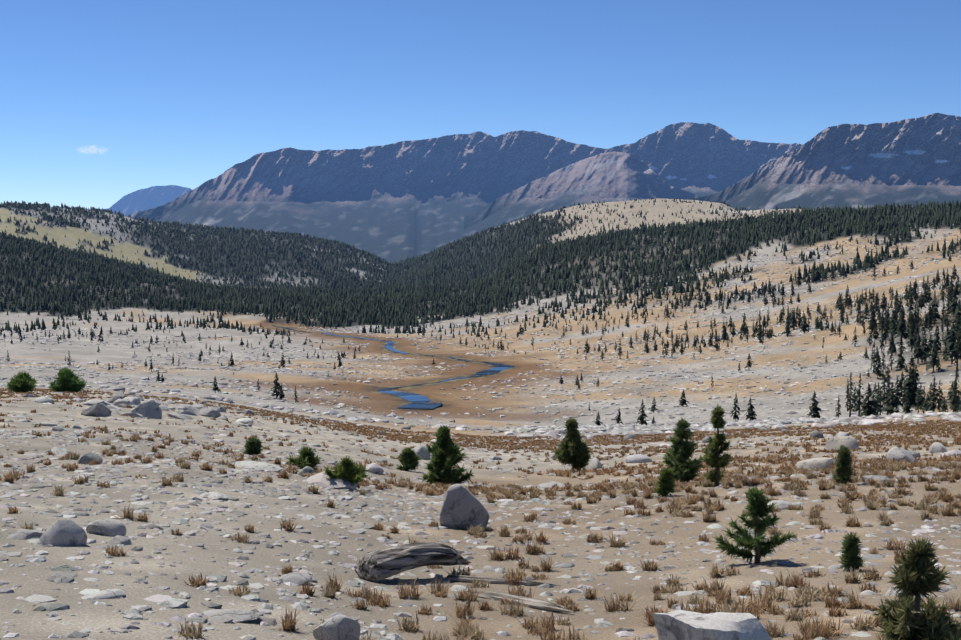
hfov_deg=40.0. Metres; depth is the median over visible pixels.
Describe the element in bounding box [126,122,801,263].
mountain range
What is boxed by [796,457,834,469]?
bench boulder
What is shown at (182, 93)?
sky
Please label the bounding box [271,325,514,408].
stream water
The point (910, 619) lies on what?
pine
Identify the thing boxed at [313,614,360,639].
boulder
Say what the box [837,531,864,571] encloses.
tiny pine
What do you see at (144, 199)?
mountain peak
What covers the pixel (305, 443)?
rocks
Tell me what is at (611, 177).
mountain peak
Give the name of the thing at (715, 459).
tall pine
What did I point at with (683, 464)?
tall pine
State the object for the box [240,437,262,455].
pine bush
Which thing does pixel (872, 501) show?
grass tufts
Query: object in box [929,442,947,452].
rock
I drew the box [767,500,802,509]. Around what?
rock
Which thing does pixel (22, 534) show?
rock
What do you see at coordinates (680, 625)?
block boulder
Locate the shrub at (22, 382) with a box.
[7,371,37,392]
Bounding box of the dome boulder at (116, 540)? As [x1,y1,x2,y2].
[109,536,130,544]
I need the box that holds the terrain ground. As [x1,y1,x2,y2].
[0,198,960,639]
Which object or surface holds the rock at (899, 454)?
on the terrain ground
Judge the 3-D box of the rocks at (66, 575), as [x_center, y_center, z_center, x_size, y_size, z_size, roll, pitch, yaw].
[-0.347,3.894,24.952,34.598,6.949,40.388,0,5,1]
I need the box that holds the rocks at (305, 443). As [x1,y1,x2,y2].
[1,389,960,489]
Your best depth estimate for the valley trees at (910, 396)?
798.05 m
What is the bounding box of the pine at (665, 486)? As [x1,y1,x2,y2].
[653,467,676,496]
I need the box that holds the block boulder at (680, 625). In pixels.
[653,610,771,639]
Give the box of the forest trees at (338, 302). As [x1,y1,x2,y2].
[0,197,960,340]
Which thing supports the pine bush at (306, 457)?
on the terrain ground
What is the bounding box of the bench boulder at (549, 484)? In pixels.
[539,481,566,487]
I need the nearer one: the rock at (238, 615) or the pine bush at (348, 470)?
the rock at (238, 615)
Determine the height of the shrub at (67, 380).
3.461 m
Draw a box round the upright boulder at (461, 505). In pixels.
[440,484,489,529]
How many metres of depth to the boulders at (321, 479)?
50.91 m
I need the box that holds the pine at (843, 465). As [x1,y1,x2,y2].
[832,445,853,484]
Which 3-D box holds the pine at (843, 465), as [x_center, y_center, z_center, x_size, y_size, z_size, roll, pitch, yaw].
[8.170,3.275,29.697,0.575,1.004,0.590,0,5,1]
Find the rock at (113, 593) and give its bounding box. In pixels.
[80,588,125,599]
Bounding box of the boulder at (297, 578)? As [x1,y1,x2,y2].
[280,572,311,584]
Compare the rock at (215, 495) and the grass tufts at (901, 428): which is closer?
the rock at (215, 495)
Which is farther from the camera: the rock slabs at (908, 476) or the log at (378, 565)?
the rock slabs at (908, 476)
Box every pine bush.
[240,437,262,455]
[286,446,322,468]
[319,457,369,486]
[396,446,422,470]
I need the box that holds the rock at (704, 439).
[702,436,713,442]
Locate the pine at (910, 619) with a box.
[873,535,960,639]
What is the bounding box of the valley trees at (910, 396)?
[0,253,960,425]
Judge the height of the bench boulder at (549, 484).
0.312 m
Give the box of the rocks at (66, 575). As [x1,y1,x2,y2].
[0,429,960,639]
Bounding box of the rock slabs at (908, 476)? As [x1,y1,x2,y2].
[42,403,939,501]
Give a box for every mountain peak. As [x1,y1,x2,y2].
[100,185,191,215]
[464,152,698,235]
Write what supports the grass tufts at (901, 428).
on the terrain ground
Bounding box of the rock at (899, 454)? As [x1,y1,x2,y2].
[886,447,916,462]
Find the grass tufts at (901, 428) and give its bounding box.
[0,388,960,491]
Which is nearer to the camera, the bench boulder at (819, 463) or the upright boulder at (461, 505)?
the upright boulder at (461, 505)
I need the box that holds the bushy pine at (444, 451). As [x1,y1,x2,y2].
[420,425,474,485]
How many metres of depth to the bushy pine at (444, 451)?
39.89 m
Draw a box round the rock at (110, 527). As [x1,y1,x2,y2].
[86,519,125,536]
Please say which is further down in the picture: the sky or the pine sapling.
the pine sapling
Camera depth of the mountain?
9066.41 m
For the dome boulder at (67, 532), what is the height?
0.437 m
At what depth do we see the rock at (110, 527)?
16.32 m
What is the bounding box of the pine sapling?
[713,486,797,563]
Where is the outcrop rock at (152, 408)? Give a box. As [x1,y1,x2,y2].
[81,391,227,419]
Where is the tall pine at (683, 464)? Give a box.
[661,417,704,483]
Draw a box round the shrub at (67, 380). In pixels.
[47,366,87,391]
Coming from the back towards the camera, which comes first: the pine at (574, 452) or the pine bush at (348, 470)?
the pine at (574, 452)
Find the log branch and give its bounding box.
[446,574,556,585]
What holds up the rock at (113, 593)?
on the terrain ground
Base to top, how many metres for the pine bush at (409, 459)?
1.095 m
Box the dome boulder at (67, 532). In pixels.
[40,519,86,545]
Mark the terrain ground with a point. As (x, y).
(456, 406)
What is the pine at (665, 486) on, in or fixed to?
on the terrain ground
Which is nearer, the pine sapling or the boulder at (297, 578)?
the boulder at (297, 578)
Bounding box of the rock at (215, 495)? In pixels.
[200,492,227,499]
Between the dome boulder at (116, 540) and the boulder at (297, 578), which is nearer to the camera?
the boulder at (297, 578)
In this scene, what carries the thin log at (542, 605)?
on the terrain ground
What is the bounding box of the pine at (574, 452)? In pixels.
[553,418,593,470]
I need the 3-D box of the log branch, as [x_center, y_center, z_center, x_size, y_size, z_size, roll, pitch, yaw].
[0.304,3.257,16.460,1.609,0.083,0.120,-1,4,25]
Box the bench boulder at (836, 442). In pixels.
[825,436,858,450]
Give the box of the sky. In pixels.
[0,0,960,208]
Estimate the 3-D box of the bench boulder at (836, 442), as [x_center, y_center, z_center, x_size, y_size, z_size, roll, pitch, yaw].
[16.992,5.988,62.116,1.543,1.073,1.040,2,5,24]
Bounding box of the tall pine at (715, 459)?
[700,403,732,486]
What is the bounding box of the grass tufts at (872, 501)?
[0,430,960,639]
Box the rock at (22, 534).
[7,529,43,539]
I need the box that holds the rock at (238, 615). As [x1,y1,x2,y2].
[203,609,259,621]
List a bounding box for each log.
[355,542,470,581]
[466,589,573,612]
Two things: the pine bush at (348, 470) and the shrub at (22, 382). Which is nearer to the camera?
the pine bush at (348, 470)
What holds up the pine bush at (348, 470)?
on the terrain ground
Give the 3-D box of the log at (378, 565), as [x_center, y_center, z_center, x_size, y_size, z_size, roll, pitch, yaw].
[-0.739,3.050,16.713,1.855,0.456,0.516,8,-2,-44]
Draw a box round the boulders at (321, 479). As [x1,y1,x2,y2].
[10,390,960,489]

